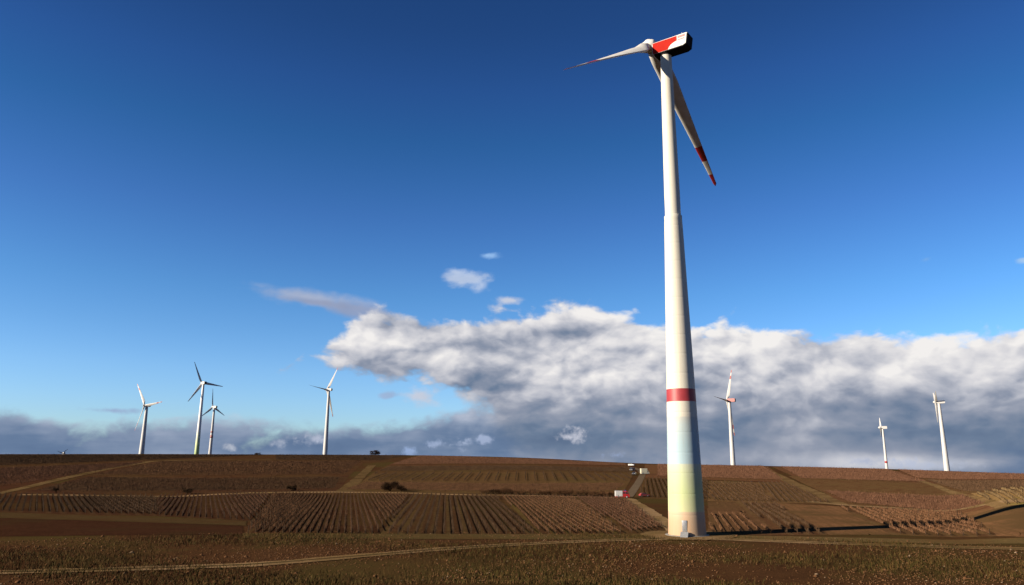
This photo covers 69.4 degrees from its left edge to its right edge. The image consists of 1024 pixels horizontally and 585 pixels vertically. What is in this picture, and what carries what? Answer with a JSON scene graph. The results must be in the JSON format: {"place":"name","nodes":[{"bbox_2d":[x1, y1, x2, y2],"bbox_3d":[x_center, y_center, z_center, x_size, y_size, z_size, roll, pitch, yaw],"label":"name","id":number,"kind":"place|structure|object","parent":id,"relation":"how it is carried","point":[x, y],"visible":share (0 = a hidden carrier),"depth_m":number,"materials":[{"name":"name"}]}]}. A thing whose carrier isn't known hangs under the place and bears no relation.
{"place":"outdoors","nodes":[
{"label":"outdoors","id":0,"kind":"place"},
{"bbox_2d":[0,462,149,488],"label":"field","id":1,"kind":"structure","parent":0,"point":[15,485],"depth_m":322.04,"materials":[{"name":"soil"}]},
{"bbox_2d":[0,495,155,515],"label":"field","id":2,"kind":"structure","parent":0,"point":[47,510],"depth_m":207.14,"materials":[{"name":"brown soil"}]},
{"bbox_2d":[0,492,157,513],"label":"vineyard","id":3,"kind":"object","parent":2,"relation":"on","point":[151,504],"visible":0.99,"depth_m":214.54,"materials":[{"name":"plant"}]},
{"bbox_2d":[0,518,243,535],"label":"field","id":4,"kind":"structure","parent":0,"point":[26,527],"depth_m":143.22,"materials":[{"name":"brown soil"}]},
{"bbox_2d":[0,455,263,467],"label":"field","id":5,"kind":"structure","parent":0,"point":[53,464],"depth_m":436.87,"materials":[{"name":"soil"}]},
{"bbox_2d":[0,459,270,493],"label":"path","id":6,"kind":"structure","parent":0,"point":[42,483],"depth_m":337.36,"materials":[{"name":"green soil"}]},
{"bbox_2d":[19,476,348,493],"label":"field","id":7,"kind":"structure","parent":0,"point":[340,482],"depth_m":304.30,"materials":[{"name":"plant"}]},
{"bbox_2d":[286,485,296,490],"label":"shrub","id":8,"kind":"object","parent":7,"relation":"on","point":[290,487],"visible":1,"depth_m":295.25,"materials":[{"name":"plant"}]},
{"bbox_2d":[156,491,269,520],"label":"vineyard","id":9,"kind":"object","parent":0,"point":[251,503],"visible":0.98,"depth_m":216.02,"materials":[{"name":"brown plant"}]},
{"bbox_2d":[84,460,363,476],"bbox_3d":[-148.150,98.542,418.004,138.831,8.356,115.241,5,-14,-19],"label":"vineyard","id":10,"kind":"object","parent":0,"point":[206,465],"visible":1,"depth_m":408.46,"materials":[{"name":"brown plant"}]},
{"bbox_2d":[178,455,411,461],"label":"field","id":11,"kind":"structure","parent":0,"point":[272,457],"depth_m":508.89,"materials":[{"name":"soil"}]},
{"bbox_2d":[275,454,407,460],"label":"vineyard","id":12,"kind":"object","parent":11,"relation":"on","point":[376,457],"visible":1,"depth_m":536.74,"materials":[{"name":"plant"}]},
{"bbox_2d":[265,468,364,476],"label":"path","id":13,"kind":"structure","parent":0,"point":[309,472],"depth_m":387.71,"materials":[{"name":"brown soil"}]},
{"bbox_2d":[22,491,613,497],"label":"path","id":14,"kind":"structure","parent":0,"point":[300,492],"depth_m":285.95,"materials":[{"name":"brown soil"}]},
{"bbox_2d":[244,490,409,533],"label":"vineyard","id":15,"kind":"object","parent":0,"point":[389,498],"visible":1,"depth_m":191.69,"materials":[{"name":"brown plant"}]},
{"bbox_2d":[381,491,536,533],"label":"vineyard","id":16,"kind":"object","parent":0,"point":[403,505],"visible":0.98,"depth_m":179.99,"materials":[{"name":"brown soil"}]},
{"bbox_2d":[351,482,628,494],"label":"field","id":17,"kind":"structure","parent":0,"point":[622,487],"depth_m":309.76,"materials":[{"name":"brown soil"}]},
{"bbox_2d":[381,481,398,490],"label":"shrub","id":18,"kind":"object","parent":17,"relation":"on","point":[386,486],"visible":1,"depth_m":301.73,"materials":[{"name":"brown plant"}]},
{"bbox_2d":[395,485,406,491],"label":"shrub","id":19,"kind":"object","parent":17,"relation":"on","point":[402,488],"visible":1,"depth_m":300.14,"materials":[{"name":"plant"}]},
{"bbox_2d":[497,487,512,493],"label":"shrub","id":20,"kind":"object","parent":17,"relation":"on","point":[506,489],"visible":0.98,"depth_m":293.01,"materials":[{"name":"brown plant"}]},
{"bbox_2d":[362,472,632,482],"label":"field","id":21,"kind":"structure","parent":0,"point":[520,477],"depth_m":381.82,"materials":[{"name":"green soil"}]},
{"bbox_2d":[368,470,630,480],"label":"vineyard","id":22,"kind":"object","parent":21,"relation":"on","point":[459,474],"visible":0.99,"depth_m":385.81,"materials":[{"name":"plant"}]},
{"bbox_2d":[374,466,632,472],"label":"field","id":23,"kind":"structure","parent":0,"point":[440,470],"depth_m":432.72,"materials":[{"name":"soil"}]},
{"bbox_2d":[387,456,629,467],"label":"field","id":24,"kind":"structure","parent":0,"point":[503,464],"depth_m":498.36,"materials":[{"name":"soil"}]},
{"bbox_2d":[393,455,625,465],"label":"vineyard","id":25,"kind":"object","parent":24,"relation":"on","point":[427,459],"visible":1,"depth_m":532.09,"materials":[{"name":"brown plant"}]},
{"bbox_2d":[0,454,1023,584],"bbox_3d":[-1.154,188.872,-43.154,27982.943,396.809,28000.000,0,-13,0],"label":"ground","id":26,"kind":"structure","parent":0,"point":[778,572],"depth_m":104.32,"materials":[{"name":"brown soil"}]},
{"bbox_2d":[0,461,144,484],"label":"vineyard","id":27,"kind":"object","parent":26,"relation":"on","point":[15,470],"visible":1,"depth_m":355.02,"materials":[{"name":"brown plant"}]},
{"bbox_2d":[0,512,246,525],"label":"grass strip","id":28,"kind":"object","parent":26,"relation":"on","point":[110,518],"depth_m":167.97,"materials":[{"name":"plant"}]},
{"bbox_2d":[0,454,262,465],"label":"vineyard","id":29,"kind":"object","parent":26,"relation":"on","point":[15,459],"visible":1,"depth_m":469.82,"materials":[{"name":"plant"}]},
{"bbox_2d":[135,384,160,453],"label":"wind turbine","id":30,"kind":"object","parent":26,"relation":"on","point":[142,440],"visible":0.97,"depth_m":1016.77,"materials":[{"name":"white metal"}]},
{"bbox_2d":[182,487,193,493],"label":"shrub","id":31,"kind":"object","parent":26,"relation":"on","point":[187,491],"visible":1,"depth_m":275.49,"materials":[{"name":"plant"}]},
{"bbox_2d":[188,362,222,453],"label":"wind turbine","id":32,"kind":"object","parent":26,"relation":"on","point":[198,434],"visible":0.98,"depth_m":890.75,"materials":[{"name":"white metal"}]},
{"bbox_2d":[202,393,223,453],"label":"wind turbine","id":33,"kind":"object","parent":26,"relation":"on","point":[211,433],"visible":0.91,"depth_m":1185.51,"materials":[{"name":"white metal"}]},
{"bbox_2d":[310,368,337,454],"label":"wind turbine","id":34,"kind":"object","parent":26,"relation":"on","point":[325,444],"visible":0.97,"depth_m":1031.43,"materials":[{"name":"white metal"}]},
{"bbox_2d":[3,538,660,571],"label":"grass strip","id":35,"kind":"object","parent":26,"relation":"on","point":[317,558],"depth_m":101.16,"materials":[{"name":"plant"}]},
{"bbox_2d":[336,465,375,491],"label":"grass strip","id":36,"kind":"object","parent":26,"relation":"on","point":[359,477],"depth_m":352.95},
{"bbox_2d":[369,450,379,454],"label":"shrub","id":37,"kind":"object","parent":26,"relation":"on","point":[375,452],"visible":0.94,"depth_m":591.79,"materials":[{"name":"green plant"}]},
{"bbox_2d":[243,533,649,538],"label":"grass strip","id":38,"kind":"object","parent":26,"relation":"on","point":[458,536],"depth_m":134.87,"materials":[{"name":"plant"}]},
{"bbox_2d":[346,481,623,491],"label":"vineyard","id":39,"kind":"object","parent":26,"relation":"on","point":[597,486],"visible":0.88,"depth_m":324.39,"materials":[{"name":"brown plant"}]},
{"bbox_2d":[486,489,500,493],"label":"shrub","id":40,"kind":"object","parent":26,"relation":"on","point":[492,491],"visible":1,"depth_m":292.98,"materials":[{"name":"plant"}]},
{"bbox_2d":[380,464,630,471],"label":"vineyard","id":41,"kind":"object","parent":26,"relation":"on","point":[527,468],"visible":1,"depth_m":448.97,"materials":[{"name":"plant"}]},
{"bbox_2d":[0,530,1023,584],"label":"earth clods","id":42,"kind":"object","parent":26,"relation":"on","point":[630,543],"visible":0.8,"depth_m":101.97,"materials":[{"name":"brown soil"}]},
{"bbox_2d":[530,488,544,494],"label":"shrub","id":43,"kind":"object","parent":26,"relation":"on","point":[538,492],"visible":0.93,"depth_m":287.12,"materials":[{"name":"brown plant"}]},
{"bbox_2d":[553,490,563,495],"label":"shrub","id":44,"kind":"object","parent":26,"relation":"on","point":[559,492],"visible":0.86,"depth_m":282.98,"materials":[{"name":"brown plant"}]},
{"bbox_2d":[498,493,622,533],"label":"vineyard","id":45,"kind":"object","parent":26,"relation":"on","point":[577,502],"visible":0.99,"depth_m":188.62,"materials":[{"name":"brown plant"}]},
{"bbox_2d":[563,489,573,495],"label":"shrub","id":46,"kind":"object","parent":26,"relation":"on","point":[565,490],"visible":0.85,"depth_m":287.16,"materials":[{"name":"brown plant"}]},
{"bbox_2d":[590,490,605,495],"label":"shrub","id":47,"kind":"object","parent":26,"relation":"on","point":[594,491],"visible":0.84,"depth_m":282.75,"materials":[{"name":"brown plant"}]},
{"bbox_2d":[564,32,715,537],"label":"wind turbine","id":48,"kind":"object","parent":26,"relation":"on","point":[686,514],"visible":1,"depth_m":146.51,"materials":[{"name":"metal"}]},
{"bbox_2d":[682,520,686,531],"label":"door","id":49,"kind":"structure","parent":48,"relation":"in","point":[684,522],"depth_m":136.79,"materials":[{"name":"grey metal"}]},
{"bbox_2d":[640,531,735,539],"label":"gravel pad","id":50,"kind":"object","parent":26,"relation":"on","point":[713,534],"visible":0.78,"depth_m":136.64,"materials":[{"name":"beige gravel"}]},
{"bbox_2d":[714,370,735,464],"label":"wind turbine","id":51,"kind":"object","parent":26,"relation":"on","point":[728,400],"visible":0.98,"depth_m":1019.48,"materials":[{"name":"white metal"}]},
{"bbox_2d":[708,480,772,502],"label":"vineyard","id":52,"kind":"object","parent":26,"relation":"on","point":[744,486],"visible":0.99,"depth_m":299.68,"materials":[{"name":"brown soil"}]},
{"bbox_2d":[758,480,827,502],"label":"vineyard","id":53,"kind":"object","parent":26,"relation":"on","point":[791,496],"visible":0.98,"depth_m":290.08,"materials":[{"name":"plant"}]},
{"bbox_2d":[770,470,847,504],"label":"grass strip","id":54,"kind":"object","parent":26,"relation":"on","point":[813,491],"depth_m":310.67,"materials":[{"name":"plant"}]},
{"bbox_2d":[732,535,1023,543],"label":"grass strip","id":55,"kind":"object","parent":26,"relation":"on","point":[995,541],"depth_m":129.58,"materials":[{"name":"plant"}]},
{"bbox_2d":[734,539,1023,548],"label":"grass strip","id":56,"kind":"object","parent":26,"relation":"on","point":[881,544],"depth_m":122.92,"materials":[{"name":"plant"}]},
{"bbox_2d":[878,418,887,468],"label":"wind turbine","id":57,"kind":"object","parent":26,"relation":"on","point":[881,428],"visible":0.98,"depth_m":1317.74,"materials":[{"name":"white metal"}]},
{"bbox_2d":[827,489,984,509],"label":"vineyard","id":58,"kind":"object","parent":26,"relation":"on","point":[937,502],"visible":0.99,"depth_m":247.06,"materials":[{"name":"brown plant"}]},
{"bbox_2d":[933,391,949,470],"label":"wind turbine","id":59,"kind":"object","parent":26,"relation":"on","point":[943,442],"visible":1,"depth_m":868.67,"materials":[{"name":"white metal"}]},
{"bbox_2d":[928,479,1023,491],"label":"vineyard","id":60,"kind":"object","parent":26,"relation":"on","point":[973,485],"visible":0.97,"depth_m":311.57,"materials":[{"name":"plant"}]},
{"bbox_2d":[0,538,1023,573],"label":"path","id":61,"kind":"structure","parent":0,"point":[534,543],"depth_m":107.51,"materials":[{"name":"brown soil"}]},
{"bbox_2d":[0,0,1023,473],"label":"sky","id":62,"kind":"structure","parent":0,"point":[418,201],"materials":[{"name":"blue"}]},
{"bbox_2d":[576,497,664,533],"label":"field","id":63,"kind":"structure","parent":0,"point":[624,530],"depth_m":167.81,"materials":[{"name":"brown soil"}]},
{"bbox_2d":[577,494,662,532],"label":"vineyard","id":64,"kind":"object","parent":63,"relation":"on","point":[614,505],"visible":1,"depth_m":197.75,"materials":[{"name":"brown plant"}]},
{"bbox_2d":[628,468,645,496],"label":"road","id":65,"kind":"structure","parent":0,"point":[633,489],"depth_m":347.11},
{"bbox_2d":[640,468,648,473],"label":"box truck","id":66,"kind":"object","parent":65,"relation":"on","point":[644,471],"visible":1,"depth_m":435.57,"materials":[{"name":"white metal"}]},
{"bbox_2d":[621,498,667,530],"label":"path","id":67,"kind":"structure","parent":0,"point":[657,517],"depth_m":194.85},
{"bbox_2d":[615,491,629,497],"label":"emergency van","id":68,"kind":"object","parent":67,"relation":"on","point":[625,494],"visible":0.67,"depth_m":271.89,"materials":[{"name":"metal"}]},
{"bbox_2d":[634,478,707,499],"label":"field","id":69,"kind":"structure","parent":0,"point":[654,496],"depth_m":317.73,"materials":[{"name":"soil"}]},
{"bbox_2d":[641,476,708,497],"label":"vineyard","id":70,"kind":"object","parent":69,"relation":"on","point":[704,485],"visible":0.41,"depth_m":321.62,"materials":[{"name":"plant"}]},
{"bbox_2d":[644,464,783,481],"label":"field","id":71,"kind":"structure","parent":0,"point":[652,470],"depth_m":405.41,"materials":[{"name":"soil"}]},
{"bbox_2d":[657,463,781,479],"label":"vineyard","id":72,"kind":"object","parent":71,"relation":"on","point":[762,472],"visible":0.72,"depth_m":455.79,"materials":[{"name":"red plant"}]},
{"bbox_2d":[707,502,777,534],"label":"field","id":73,"kind":"structure","parent":0,"point":[715,508],"depth_m":173.73,"materials":[{"name":"brown soil"}]},
{"bbox_2d":[709,511,770,532],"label":"vineyard","id":74,"kind":"object","parent":73,"relation":"on","point":[731,519],"visible":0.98,"depth_m":159.39,"materials":[{"name":"brown plant"}]},
{"bbox_2d":[736,502,827,534],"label":"field","id":75,"kind":"structure","parent":0,"point":[774,527],"depth_m":168.09,"materials":[{"name":"brown soil"}]},
{"bbox_2d":[742,500,819,533],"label":"vineyard","id":76,"kind":"object","parent":75,"relation":"on","point":[789,518],"visible":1,"depth_m":181.15,"materials":[{"name":"plant"}]},
{"bbox_2d":[756,482,829,503],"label":"field","id":77,"kind":"structure","parent":0,"point":[781,495],"depth_m":290.61,"materials":[{"name":"brown soil"}]},
{"bbox_2d":[778,503,889,534],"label":"field","id":78,"kind":"structure","parent":0,"point":[833,520],"depth_m":175.28,"materials":[{"name":"brown soil"}]},
{"bbox_2d":[774,467,1021,483],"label":"field","id":79,"kind":"structure","parent":0,"point":[784,470],"depth_m":394.86,"materials":[{"name":"soil"}]},
{"bbox_2d":[781,466,924,481],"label":"vineyard","id":80,"kind":"object","parent":79,"relation":"on","point":[832,473],"visible":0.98,"depth_m":438.00,"materials":[{"name":"brown plant"}]},
{"bbox_2d":[898,468,1023,479],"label":"vineyard","id":81,"kind":"object","parent":79,"relation":"on","point":[941,474],"visible":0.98,"depth_m":427.50,"materials":[{"name":"red plant"}]},
{"bbox_2d":[789,476,1019,500],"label":"field","id":82,"kind":"structure","parent":0,"point":[823,484],"depth_m":332.96,"materials":[{"name":"soil"}]},
{"bbox_2d":[822,491,993,513],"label":"field","id":83,"kind":"structure","parent":0,"point":[921,497],"depth_m":243.14,"materials":[{"name":"soil"}]},
{"bbox_2d":[806,500,1023,510],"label":"path","id":84,"kind":"structure","parent":0,"point":[1000,501],"depth_m":223.97,"materials":[{"name":"brown soil"}]},
{"bbox_2d":[841,507,995,536],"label":"field","id":85,"kind":"structure","parent":0,"point":[881,526],"depth_m":152.98,"materials":[{"name":"brown soil"}]},
{"bbox_2d":[841,504,989,535],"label":"vineyard","id":86,"kind":"object","parent":85,"relation":"on","point":[948,515],"visible":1,"depth_m":169.72,"materials":[{"name":"brown plant"}]},
{"bbox_2d":[919,481,1009,508],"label":"path","id":87,"kind":"structure","parent":0,"point":[995,504],"depth_m":224.06,"materials":[{"name":"brown soil"}]},
{"bbox_2d":[964,505,1023,536],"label":"field","id":88,"kind":"structure","parent":0,"point":[1006,521],"depth_m":154.63,"materials":[{"name":"brown soil"}]},
{"bbox_2d":[971,489,1023,504],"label":"field","id":89,"kind":"structure","parent":0,"point":[996,498],"depth_m":202.52,"materials":[{"name":"beige soil"}]},
{"bbox_2d":[977,485,1023,504],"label":"vineyard","id":90,"kind":"object","parent":89,"relation":"on","point":[1008,489],"visible":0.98,"depth_m":213.27,"materials":[{"name":"beige plant"}]}
]}

